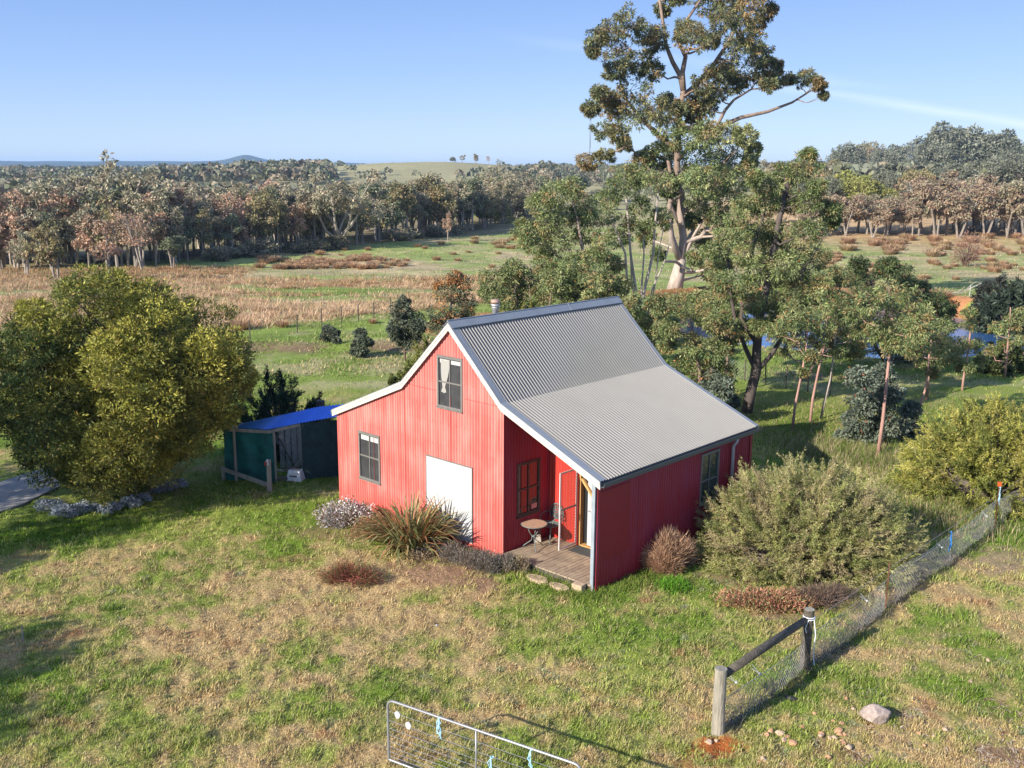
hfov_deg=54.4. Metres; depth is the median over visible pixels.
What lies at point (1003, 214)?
gum tree
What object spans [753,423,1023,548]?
tall grass
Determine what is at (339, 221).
gum tree
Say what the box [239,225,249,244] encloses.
gum tree
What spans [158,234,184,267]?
gum tree
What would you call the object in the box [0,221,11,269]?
gum tree
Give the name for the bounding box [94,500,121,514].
silver plant
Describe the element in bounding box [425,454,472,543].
white panel door
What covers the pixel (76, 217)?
gum tree
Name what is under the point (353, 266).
rush tussock
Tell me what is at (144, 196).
gum tree
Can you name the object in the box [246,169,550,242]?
belt woodland
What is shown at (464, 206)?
gum tree
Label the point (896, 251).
rush tussock
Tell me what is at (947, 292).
rush tussock
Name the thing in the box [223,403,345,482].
lean to shed
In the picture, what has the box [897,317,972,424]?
gum sapling
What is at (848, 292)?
rush tussock
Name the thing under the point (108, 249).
gum tree
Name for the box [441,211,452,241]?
gum tree
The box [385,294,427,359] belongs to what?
young gum
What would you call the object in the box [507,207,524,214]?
shrub
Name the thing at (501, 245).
rush tussock
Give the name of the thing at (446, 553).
lavender
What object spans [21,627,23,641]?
timber peg
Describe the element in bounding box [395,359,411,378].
wattle shrub
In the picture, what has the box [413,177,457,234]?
gum tree
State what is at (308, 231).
gum tree
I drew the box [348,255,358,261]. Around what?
rush tussock
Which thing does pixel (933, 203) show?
gum tree
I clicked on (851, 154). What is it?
domed tree
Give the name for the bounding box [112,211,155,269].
gum tree
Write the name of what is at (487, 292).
bushy gum
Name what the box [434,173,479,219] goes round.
gum tree
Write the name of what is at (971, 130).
domed tree
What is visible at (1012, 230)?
gum tree
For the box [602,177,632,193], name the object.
domed tree
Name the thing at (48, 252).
gum tree
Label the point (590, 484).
front door
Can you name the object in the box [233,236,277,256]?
shrub
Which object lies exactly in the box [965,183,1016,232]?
gum tree
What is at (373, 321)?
rush tussock
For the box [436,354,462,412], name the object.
window
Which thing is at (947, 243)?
rush tussock
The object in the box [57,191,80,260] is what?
gum tree
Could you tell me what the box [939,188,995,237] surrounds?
gum tree
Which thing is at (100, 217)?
gum tree
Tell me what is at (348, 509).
flowering shrub
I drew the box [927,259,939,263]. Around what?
rush tussock
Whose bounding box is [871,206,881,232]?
gum tree
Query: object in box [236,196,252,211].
gum tree
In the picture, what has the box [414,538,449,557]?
lavender
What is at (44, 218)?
gum tree
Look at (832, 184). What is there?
domed tree
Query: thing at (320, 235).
gum tree
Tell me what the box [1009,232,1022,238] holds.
rush tussock
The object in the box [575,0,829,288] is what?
river gum
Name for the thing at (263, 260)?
rush tussock
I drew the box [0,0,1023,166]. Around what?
sky
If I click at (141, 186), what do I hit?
gum tree
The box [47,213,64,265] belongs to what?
gum tree
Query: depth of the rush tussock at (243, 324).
60.85 m
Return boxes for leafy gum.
[641,288,747,383]
[689,288,751,385]
[764,261,883,380]
[898,301,949,399]
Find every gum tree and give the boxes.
[0,180,57,266]
[0,188,42,268]
[0,196,58,267]
[0,218,16,264]
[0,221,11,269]
[3,217,36,267]
[3,230,39,274]
[10,184,46,261]
[21,217,66,278]
[23,149,178,258]
[35,212,58,244]
[38,187,77,262]
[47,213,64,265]
[55,202,85,263]
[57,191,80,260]
[58,205,101,265]
[70,213,99,265]
[75,185,88,256]
[78,198,99,255]
[80,188,117,263]
[81,209,103,264]
[83,203,118,266]
[88,218,123,276]
[95,193,130,266]
[102,184,176,266]
[107,185,125,259]
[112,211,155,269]
[117,188,171,259]
[119,214,129,264]
[121,218,139,266]
[124,209,153,266]
[128,209,144,261]
[132,174,147,256]
[139,190,168,262]
[146,210,168,264]
[151,200,187,262]
[157,203,174,258]
[158,182,194,256]
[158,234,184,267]
[173,186,199,258]
[177,220,189,260]
[181,209,193,238]
[182,218,194,261]
[184,196,203,250]
[184,207,213,259]
[190,183,224,249]
[190,199,209,255]
[199,207,236,247]
[200,204,220,250]
[210,191,245,245]
[210,212,223,249]
[220,213,242,257]
[224,194,243,246]
[225,184,239,203]
[226,183,248,242]
[231,201,255,235]
[234,218,252,242]
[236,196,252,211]
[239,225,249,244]
[241,188,284,242]
[247,188,267,239]
[252,191,274,242]
[264,186,287,248]
[266,182,290,246]
[267,184,294,251]
[268,198,290,252]
[274,184,310,239]
[281,209,290,248]
[286,201,312,246]
[286,206,297,243]
[289,202,292,243]
[290,169,385,249]
[296,169,331,241]
[297,210,316,245]
[303,206,331,239]
[305,190,333,241]
[325,180,354,206]
[326,167,414,236]
[330,201,345,230]
[336,206,349,234]
[346,206,366,244]
[349,206,379,243]
[356,182,393,241]
[366,198,391,242]
[371,201,387,239]
[377,181,417,238]
[380,188,422,228]
[383,181,415,232]
[384,200,405,240]
[405,183,425,231]
[407,191,432,231]
[408,171,447,224]
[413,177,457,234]
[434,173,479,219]
[436,182,457,218]
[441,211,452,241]
[449,178,478,229]
[461,176,488,229]
[474,196,497,227]
[475,159,529,199]
[597,167,606,185]
[632,189,642,210]
[644,179,656,202]
[645,183,656,204]
[759,159,777,171]
[787,197,821,235]
[793,205,822,236]
[811,191,829,230]
[819,197,846,234]
[830,193,867,235]
[833,169,881,202]
[833,178,844,193]
[843,174,890,200]
[844,199,857,233]
[851,195,900,236]
[853,200,873,231]
[862,193,881,233]
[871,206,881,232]
[872,200,900,232]
[874,185,898,200]
[876,208,898,235]
[877,194,902,234]
[891,203,922,234]
[892,175,939,232]
[898,190,915,233]
[902,199,922,234]
[909,187,933,235]
[915,180,954,234]
[923,178,956,233]
[937,179,972,230]
[938,186,965,234]
[939,169,961,228]
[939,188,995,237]
[945,177,985,229]
[955,188,978,233]
[957,173,984,234]
[964,181,994,231]
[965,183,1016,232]
[974,173,999,225]
[980,188,993,231]
[986,181,1023,236]
[992,183,1023,237]
[995,217,1002,231]
[997,178,1023,234]
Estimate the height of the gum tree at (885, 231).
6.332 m
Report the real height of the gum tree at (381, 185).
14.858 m
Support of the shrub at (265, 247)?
on the ground at (420, 263)
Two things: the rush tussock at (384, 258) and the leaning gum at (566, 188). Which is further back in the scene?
the rush tussock at (384, 258)
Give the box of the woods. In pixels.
[0,158,1023,209]
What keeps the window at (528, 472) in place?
in the cabin
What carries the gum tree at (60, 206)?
on the ground at (420, 263)
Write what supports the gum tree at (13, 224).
on the ground at (420, 263)
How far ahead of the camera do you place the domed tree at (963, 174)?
283.23 m
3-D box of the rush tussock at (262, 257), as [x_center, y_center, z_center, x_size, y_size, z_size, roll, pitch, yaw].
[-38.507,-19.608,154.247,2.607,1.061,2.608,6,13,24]
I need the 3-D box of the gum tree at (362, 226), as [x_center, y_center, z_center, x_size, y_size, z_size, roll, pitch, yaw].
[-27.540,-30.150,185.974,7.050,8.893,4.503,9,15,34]
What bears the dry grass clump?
on the ground at (420, 263)
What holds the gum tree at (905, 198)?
on the ground at (420, 263)
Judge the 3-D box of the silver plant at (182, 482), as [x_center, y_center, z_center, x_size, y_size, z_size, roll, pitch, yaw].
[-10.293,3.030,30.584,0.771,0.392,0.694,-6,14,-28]
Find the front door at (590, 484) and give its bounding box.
[587,481,591,545]
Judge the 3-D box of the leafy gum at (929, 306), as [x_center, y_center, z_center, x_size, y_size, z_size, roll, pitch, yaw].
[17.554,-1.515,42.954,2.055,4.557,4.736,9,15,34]
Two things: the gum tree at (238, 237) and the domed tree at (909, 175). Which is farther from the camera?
the domed tree at (909, 175)
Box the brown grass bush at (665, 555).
[638,526,703,576]
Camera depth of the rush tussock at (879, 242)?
190.29 m
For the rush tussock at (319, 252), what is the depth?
164.41 m
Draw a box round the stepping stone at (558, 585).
[549,582,569,591]
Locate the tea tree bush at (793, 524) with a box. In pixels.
[687,446,933,596]
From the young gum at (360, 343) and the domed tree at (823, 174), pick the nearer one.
the young gum at (360, 343)
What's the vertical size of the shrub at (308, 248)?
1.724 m
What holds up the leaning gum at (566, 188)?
on the ground at (420, 263)
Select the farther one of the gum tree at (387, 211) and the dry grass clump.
the gum tree at (387, 211)
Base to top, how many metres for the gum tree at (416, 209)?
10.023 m
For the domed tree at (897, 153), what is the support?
on the ground at (420, 263)
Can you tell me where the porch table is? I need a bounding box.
[521,519,546,551]
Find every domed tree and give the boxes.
[564,170,593,187]
[569,193,591,207]
[587,188,608,206]
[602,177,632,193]
[604,187,621,200]
[790,181,809,195]
[806,168,839,180]
[818,175,844,197]
[825,140,866,164]
[825,158,841,163]
[854,141,885,162]
[867,157,896,163]
[869,144,909,163]
[871,167,901,187]
[882,173,901,195]
[892,157,920,164]
[894,167,937,192]
[898,186,913,201]
[900,139,930,162]
[911,120,989,163]
[913,138,964,164]
[920,160,944,169]
[929,166,959,180]
[936,159,981,183]
[947,122,1002,163]
[962,128,1023,163]
[973,155,1017,185]
[991,143,1023,162]
[994,160,1023,184]
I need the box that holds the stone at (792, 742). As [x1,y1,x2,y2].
[789,739,796,745]
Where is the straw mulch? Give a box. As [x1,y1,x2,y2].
[362,556,511,602]
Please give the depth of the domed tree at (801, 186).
264.73 m
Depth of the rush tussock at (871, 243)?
189.63 m
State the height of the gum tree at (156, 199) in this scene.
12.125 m
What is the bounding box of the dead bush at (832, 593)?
[784,580,863,610]
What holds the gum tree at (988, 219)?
on the ground at (420, 263)
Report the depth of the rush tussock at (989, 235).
203.17 m
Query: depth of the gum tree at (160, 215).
144.22 m
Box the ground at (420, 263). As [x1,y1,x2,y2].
[0,155,1023,767]
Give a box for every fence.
[81,297,390,345]
[711,478,1023,736]
[725,357,831,395]
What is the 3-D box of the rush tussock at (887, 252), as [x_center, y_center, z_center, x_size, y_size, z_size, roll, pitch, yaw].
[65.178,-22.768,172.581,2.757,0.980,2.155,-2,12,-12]
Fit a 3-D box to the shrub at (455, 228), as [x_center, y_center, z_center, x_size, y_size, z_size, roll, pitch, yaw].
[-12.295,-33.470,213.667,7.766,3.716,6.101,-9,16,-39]
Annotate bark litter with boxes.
[763,540,1023,767]
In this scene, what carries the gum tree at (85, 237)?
on the ground at (420, 263)
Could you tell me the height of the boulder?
0.360 m
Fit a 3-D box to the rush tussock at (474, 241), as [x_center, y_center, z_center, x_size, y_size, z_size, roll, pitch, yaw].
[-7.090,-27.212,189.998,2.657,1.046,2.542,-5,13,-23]
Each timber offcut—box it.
[275,476,287,481]
[278,437,293,466]
[283,465,301,470]
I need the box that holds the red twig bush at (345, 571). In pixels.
[315,558,386,589]
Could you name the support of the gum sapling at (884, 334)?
on the ground at (420, 263)
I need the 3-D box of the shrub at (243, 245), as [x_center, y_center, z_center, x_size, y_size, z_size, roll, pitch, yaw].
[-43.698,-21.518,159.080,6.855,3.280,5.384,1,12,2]
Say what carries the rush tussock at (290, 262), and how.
on the ground at (420, 263)
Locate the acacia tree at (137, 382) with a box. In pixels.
[0,261,262,507]
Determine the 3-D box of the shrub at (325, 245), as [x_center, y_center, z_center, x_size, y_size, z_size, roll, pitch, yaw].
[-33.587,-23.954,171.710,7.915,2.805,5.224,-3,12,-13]
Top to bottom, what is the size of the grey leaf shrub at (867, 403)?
4.052 m
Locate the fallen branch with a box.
[948,281,980,294]
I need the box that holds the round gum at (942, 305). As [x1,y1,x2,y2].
[833,255,959,364]
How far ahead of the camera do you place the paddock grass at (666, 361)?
62.92 m
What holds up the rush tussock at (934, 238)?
on the ground at (420, 263)
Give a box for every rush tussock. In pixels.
[227,317,251,329]
[253,261,266,267]
[254,254,268,259]
[255,258,272,263]
[274,320,289,327]
[277,263,287,269]
[286,259,297,263]
[288,263,297,268]
[297,264,309,268]
[308,263,320,268]
[313,250,325,254]
[330,262,342,268]
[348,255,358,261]
[348,262,358,267]
[356,262,368,269]
[360,252,373,255]
[365,263,380,268]
[368,318,378,323]
[369,260,380,266]
[376,256,387,261]
[384,260,396,265]
[430,255,442,260]
[436,241,446,244]
[469,239,479,243]
[493,243,505,247]
[819,259,834,264]
[826,250,842,255]
[838,243,857,250]
[841,236,855,243]
[842,286,869,297]
[867,241,877,245]
[868,240,883,245]
[880,243,895,249]
[882,250,894,254]
[886,246,900,253]
[887,237,904,241]
[891,239,905,245]
[897,233,911,238]
[904,234,916,240]
[913,273,930,279]
[924,250,942,256]
[924,287,954,298]
[926,235,943,241]
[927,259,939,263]
[931,246,944,250]
[932,261,941,265]
[936,243,949,249]
[939,239,951,245]
[978,231,995,238]
[979,238,995,244]
[980,279,994,285]
[983,256,998,261]
[985,241,998,247]
[985,261,999,266]
[985,265,1003,272]
[986,250,996,254]
[993,245,1005,250]
[996,260,1008,265]
[1000,263,1012,268]
[1005,249,1019,255]
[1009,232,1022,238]
[1014,238,1023,244]
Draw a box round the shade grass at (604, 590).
[477,538,725,611]
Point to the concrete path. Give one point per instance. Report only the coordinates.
(15, 493)
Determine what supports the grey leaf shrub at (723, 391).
on the ground at (420, 263)
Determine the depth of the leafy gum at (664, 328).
38.82 m
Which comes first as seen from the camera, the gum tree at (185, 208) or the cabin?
the cabin
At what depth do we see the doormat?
25.25 m
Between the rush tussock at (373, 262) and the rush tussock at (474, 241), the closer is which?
the rush tussock at (373, 262)
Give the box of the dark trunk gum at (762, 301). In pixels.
[698,145,845,413]
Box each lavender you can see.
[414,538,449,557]
[436,539,467,563]
[448,545,489,570]
[472,546,505,575]
[484,551,518,573]
[505,554,530,573]
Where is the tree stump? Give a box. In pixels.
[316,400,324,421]
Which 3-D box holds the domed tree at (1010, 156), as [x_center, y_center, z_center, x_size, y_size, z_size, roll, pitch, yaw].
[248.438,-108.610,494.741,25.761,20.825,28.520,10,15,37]
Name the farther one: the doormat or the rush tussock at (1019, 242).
the rush tussock at (1019, 242)
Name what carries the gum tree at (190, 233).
on the ground at (420, 263)
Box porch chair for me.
[539,503,563,544]
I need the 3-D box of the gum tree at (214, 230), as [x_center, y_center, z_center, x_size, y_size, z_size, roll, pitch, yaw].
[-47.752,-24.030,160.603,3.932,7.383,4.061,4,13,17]
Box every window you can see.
[357,430,380,485]
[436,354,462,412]
[516,457,540,518]
[698,448,720,506]
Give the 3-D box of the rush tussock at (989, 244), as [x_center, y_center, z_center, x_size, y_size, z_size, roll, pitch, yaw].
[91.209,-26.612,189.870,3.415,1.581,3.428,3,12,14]
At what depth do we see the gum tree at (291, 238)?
185.64 m
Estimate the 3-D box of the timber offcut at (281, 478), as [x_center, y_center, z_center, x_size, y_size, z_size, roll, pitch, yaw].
[-7.175,2.973,31.280,0.603,0.175,0.175,-6,14,-28]
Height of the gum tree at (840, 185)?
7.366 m
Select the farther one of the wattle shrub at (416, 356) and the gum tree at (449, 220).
the gum tree at (449, 220)
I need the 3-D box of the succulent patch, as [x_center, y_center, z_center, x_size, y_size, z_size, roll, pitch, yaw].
[5.917,4.835,22.582,2.918,0.448,1.400,0,12,0]
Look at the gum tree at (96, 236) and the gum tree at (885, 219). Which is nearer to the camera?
the gum tree at (96, 236)
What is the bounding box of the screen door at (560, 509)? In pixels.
[558,469,577,550]
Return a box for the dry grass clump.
[399,545,434,563]
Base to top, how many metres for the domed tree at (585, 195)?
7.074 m
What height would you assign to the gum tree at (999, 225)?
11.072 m
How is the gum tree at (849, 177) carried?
on the ground at (420, 263)
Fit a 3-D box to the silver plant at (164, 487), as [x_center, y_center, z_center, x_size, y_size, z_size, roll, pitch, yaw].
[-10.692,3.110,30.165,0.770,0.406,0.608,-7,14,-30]
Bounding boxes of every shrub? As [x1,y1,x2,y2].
[200,245,231,260]
[205,245,249,257]
[219,239,259,257]
[229,247,250,257]
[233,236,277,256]
[255,241,283,251]
[257,242,273,254]
[283,242,308,253]
[294,237,337,250]
[302,244,317,251]
[312,495,377,528]
[322,234,354,249]
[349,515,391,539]
[382,225,415,240]
[385,372,403,386]
[386,230,419,240]
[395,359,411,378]
[403,333,432,372]
[411,230,424,238]
[417,224,440,236]
[422,224,456,235]
[432,227,452,236]
[440,220,473,234]
[492,205,516,223]
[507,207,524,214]
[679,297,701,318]
[696,368,741,409]
[832,361,924,446]
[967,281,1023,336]
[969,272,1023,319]
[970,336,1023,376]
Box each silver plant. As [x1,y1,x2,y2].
[33,497,66,511]
[48,503,81,518]
[72,499,100,515]
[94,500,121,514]
[115,494,143,507]
[135,491,152,501]
[149,482,172,493]
[165,477,189,488]
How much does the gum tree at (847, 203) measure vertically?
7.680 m
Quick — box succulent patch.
[708,584,834,615]
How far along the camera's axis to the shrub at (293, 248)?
168.14 m
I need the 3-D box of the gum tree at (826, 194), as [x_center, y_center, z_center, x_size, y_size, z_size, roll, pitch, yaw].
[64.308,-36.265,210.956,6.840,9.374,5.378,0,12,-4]
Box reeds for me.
[0,264,540,336]
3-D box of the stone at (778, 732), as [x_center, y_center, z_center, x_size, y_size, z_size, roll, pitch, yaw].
[4.672,6.086,17.386,0.169,0.105,0.122,-1,12,-6]
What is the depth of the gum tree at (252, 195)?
172.08 m
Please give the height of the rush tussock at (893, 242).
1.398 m
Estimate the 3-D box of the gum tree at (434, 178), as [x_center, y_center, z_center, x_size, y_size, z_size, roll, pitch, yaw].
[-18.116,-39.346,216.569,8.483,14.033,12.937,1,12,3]
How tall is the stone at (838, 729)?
0.104 m
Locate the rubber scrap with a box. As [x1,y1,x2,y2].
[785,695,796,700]
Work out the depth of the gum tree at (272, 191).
173.75 m
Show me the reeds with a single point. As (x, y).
(190, 278)
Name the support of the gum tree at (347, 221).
on the ground at (420, 263)
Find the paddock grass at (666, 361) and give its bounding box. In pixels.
[0,227,1023,381]
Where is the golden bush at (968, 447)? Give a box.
[879,391,1023,522]
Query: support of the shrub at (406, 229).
on the ground at (420, 263)
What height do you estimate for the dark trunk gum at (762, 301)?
10.761 m
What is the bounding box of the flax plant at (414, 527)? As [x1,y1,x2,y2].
[344,489,469,563]
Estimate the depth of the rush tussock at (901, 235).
202.60 m
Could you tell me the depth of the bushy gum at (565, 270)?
49.55 m
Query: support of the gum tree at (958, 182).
on the ground at (420, 263)
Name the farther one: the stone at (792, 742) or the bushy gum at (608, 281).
the bushy gum at (608, 281)
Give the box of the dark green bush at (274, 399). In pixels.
[223,364,333,461]
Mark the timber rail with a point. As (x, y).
(267, 484)
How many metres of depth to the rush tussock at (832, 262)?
151.81 m
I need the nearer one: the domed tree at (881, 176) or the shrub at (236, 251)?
the shrub at (236, 251)
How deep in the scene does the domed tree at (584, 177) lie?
517.26 m
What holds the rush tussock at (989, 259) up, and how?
on the ground at (420, 263)
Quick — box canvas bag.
[533,534,540,542]
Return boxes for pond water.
[671,303,1023,357]
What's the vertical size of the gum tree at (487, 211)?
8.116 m
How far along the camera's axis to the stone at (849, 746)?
16.96 m
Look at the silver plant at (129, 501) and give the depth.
28.76 m
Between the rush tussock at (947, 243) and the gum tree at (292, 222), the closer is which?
the gum tree at (292, 222)
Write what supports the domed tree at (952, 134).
on the ground at (420, 263)
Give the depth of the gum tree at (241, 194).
180.53 m
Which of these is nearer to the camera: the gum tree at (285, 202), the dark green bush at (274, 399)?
the dark green bush at (274, 399)
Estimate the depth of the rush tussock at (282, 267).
137.01 m
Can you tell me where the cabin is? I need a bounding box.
[331,296,760,591]
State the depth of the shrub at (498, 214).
262.17 m
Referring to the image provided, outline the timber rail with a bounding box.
[220,459,271,491]
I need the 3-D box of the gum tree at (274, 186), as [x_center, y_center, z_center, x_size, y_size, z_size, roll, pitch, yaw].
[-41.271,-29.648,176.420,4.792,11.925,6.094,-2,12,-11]
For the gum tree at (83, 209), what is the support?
on the ground at (420, 263)
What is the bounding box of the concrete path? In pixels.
[0,467,59,512]
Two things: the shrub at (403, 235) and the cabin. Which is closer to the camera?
the cabin
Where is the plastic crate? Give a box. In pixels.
[286,468,304,481]
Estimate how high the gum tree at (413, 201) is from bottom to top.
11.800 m
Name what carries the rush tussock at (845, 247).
on the ground at (420, 263)
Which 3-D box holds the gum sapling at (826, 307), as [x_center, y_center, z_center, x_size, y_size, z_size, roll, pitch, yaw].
[12.036,-1.090,38.443,1.754,5.548,3.757,9,15,34]
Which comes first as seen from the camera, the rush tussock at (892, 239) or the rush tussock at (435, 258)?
the rush tussock at (435, 258)
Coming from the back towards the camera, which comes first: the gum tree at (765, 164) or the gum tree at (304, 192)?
the gum tree at (765, 164)
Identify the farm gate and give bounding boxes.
[386,700,580,767]
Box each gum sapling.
[761,298,829,430]
[796,286,854,421]
[818,302,869,418]
[839,276,941,453]
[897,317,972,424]
[950,305,990,390]
[981,306,1023,377]
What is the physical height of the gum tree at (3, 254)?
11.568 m
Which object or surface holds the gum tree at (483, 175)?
on the ground at (420, 263)
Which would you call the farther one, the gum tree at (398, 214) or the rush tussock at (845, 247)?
the gum tree at (398, 214)
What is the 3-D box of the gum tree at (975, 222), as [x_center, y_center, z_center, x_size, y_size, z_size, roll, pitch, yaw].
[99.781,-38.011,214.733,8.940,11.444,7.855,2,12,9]
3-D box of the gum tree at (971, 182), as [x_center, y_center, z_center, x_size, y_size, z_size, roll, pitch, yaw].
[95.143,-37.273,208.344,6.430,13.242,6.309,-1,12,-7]
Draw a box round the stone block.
[572,581,585,593]
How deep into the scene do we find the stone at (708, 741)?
17.07 m
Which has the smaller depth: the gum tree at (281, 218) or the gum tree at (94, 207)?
the gum tree at (94, 207)
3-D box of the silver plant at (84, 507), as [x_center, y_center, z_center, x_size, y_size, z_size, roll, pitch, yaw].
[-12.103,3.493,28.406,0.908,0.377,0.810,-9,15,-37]
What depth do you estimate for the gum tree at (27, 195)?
147.91 m
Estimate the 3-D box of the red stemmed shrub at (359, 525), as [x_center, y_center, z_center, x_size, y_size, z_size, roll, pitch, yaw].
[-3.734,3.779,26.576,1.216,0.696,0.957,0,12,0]
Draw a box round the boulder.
[859,703,890,724]
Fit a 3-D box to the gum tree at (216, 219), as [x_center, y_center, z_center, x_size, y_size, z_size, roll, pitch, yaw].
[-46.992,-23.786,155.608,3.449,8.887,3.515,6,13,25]
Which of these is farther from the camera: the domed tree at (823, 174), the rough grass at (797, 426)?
the domed tree at (823, 174)
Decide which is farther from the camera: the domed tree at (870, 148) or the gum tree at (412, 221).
the domed tree at (870, 148)
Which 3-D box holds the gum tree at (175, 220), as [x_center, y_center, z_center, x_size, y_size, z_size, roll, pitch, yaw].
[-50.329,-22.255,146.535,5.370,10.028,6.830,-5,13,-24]
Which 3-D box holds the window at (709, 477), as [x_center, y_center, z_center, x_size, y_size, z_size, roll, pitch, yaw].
[5.190,2.445,26.235,0.110,1.410,0.920,11,16,42]
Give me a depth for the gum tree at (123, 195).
146.91 m
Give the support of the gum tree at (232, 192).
on the ground at (420, 263)
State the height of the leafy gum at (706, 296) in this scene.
4.775 m
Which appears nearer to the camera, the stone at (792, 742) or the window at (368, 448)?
the stone at (792, 742)
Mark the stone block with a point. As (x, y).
(577, 585)
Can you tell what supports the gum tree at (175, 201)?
on the ground at (420, 263)
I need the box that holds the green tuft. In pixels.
[651,572,695,594]
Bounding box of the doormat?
[569,545,590,556]
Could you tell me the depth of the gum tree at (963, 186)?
210.56 m
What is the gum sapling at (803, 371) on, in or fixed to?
on the ground at (420, 263)
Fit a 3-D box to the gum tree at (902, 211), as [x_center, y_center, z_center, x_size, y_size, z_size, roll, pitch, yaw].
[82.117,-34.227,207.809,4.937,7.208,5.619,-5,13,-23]
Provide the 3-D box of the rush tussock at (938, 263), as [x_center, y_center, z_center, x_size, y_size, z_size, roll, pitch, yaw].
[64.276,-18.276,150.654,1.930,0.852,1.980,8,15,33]
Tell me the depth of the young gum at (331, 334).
55.33 m
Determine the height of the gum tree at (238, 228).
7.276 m
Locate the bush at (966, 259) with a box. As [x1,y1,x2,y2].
[946,226,986,266]
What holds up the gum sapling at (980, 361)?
on the ground at (420, 263)
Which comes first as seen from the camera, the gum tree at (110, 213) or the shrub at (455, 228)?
the gum tree at (110, 213)
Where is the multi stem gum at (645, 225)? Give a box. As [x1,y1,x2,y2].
[585,157,673,321]
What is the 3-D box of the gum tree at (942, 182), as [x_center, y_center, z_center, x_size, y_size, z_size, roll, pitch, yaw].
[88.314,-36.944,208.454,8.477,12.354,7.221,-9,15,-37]
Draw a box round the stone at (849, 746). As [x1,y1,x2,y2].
[845,743,852,749]
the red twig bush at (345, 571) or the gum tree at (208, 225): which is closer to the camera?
the red twig bush at (345, 571)
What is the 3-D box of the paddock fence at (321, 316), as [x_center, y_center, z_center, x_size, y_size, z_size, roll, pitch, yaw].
[-15.472,-3.415,58.978,3.804,1.673,26.370,10,16,38]
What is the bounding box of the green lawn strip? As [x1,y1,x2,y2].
[0,474,338,560]
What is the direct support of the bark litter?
on the ground at (420, 263)
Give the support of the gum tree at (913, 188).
on the ground at (420, 263)
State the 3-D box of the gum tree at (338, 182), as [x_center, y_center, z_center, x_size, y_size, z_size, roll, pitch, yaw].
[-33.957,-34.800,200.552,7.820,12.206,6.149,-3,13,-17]
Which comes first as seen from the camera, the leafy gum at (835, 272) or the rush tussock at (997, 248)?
the leafy gum at (835, 272)
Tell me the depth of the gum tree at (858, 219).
210.40 m
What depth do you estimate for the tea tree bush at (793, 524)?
24.14 m
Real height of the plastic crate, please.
0.348 m
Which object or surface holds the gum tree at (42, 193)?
on the ground at (420, 263)
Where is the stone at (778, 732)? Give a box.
[775,730,784,736]
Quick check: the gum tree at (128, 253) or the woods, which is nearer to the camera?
the gum tree at (128, 253)
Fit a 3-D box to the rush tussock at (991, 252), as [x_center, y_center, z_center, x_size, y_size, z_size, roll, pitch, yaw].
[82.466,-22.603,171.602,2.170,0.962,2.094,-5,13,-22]
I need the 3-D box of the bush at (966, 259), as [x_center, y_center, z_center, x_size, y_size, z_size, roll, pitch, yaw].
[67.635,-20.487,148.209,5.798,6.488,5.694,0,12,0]
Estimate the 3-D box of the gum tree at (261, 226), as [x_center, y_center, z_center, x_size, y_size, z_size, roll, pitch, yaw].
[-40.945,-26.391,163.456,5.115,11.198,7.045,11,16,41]
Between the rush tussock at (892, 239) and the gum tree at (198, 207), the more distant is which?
the rush tussock at (892, 239)
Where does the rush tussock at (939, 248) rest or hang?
on the ground at (420, 263)
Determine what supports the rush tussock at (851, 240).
on the ground at (420, 263)
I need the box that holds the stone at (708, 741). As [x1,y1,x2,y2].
[705,739,712,744]
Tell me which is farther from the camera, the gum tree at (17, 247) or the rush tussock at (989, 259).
the rush tussock at (989, 259)
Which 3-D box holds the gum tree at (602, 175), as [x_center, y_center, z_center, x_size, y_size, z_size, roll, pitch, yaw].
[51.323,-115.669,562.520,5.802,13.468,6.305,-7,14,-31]
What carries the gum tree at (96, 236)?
on the ground at (420, 263)
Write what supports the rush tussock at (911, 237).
on the ground at (420, 263)
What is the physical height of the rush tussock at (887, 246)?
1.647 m
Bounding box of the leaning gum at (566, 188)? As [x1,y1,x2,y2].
[507,174,627,286]
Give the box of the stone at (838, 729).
[834,727,842,732]
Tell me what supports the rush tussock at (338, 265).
on the ground at (420, 263)
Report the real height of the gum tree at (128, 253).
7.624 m
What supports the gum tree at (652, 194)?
on the ground at (420, 263)
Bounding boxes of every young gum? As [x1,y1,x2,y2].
[318,324,341,343]
[349,327,374,357]
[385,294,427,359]
[423,269,477,334]
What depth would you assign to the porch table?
25.27 m
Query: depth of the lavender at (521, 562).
24.21 m
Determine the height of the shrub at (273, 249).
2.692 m
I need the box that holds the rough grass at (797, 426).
[738,389,1009,478]
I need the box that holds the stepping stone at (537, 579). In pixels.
[526,574,548,584]
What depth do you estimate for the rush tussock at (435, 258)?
153.76 m
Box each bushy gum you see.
[476,255,557,312]
[528,257,598,307]
[575,263,665,356]

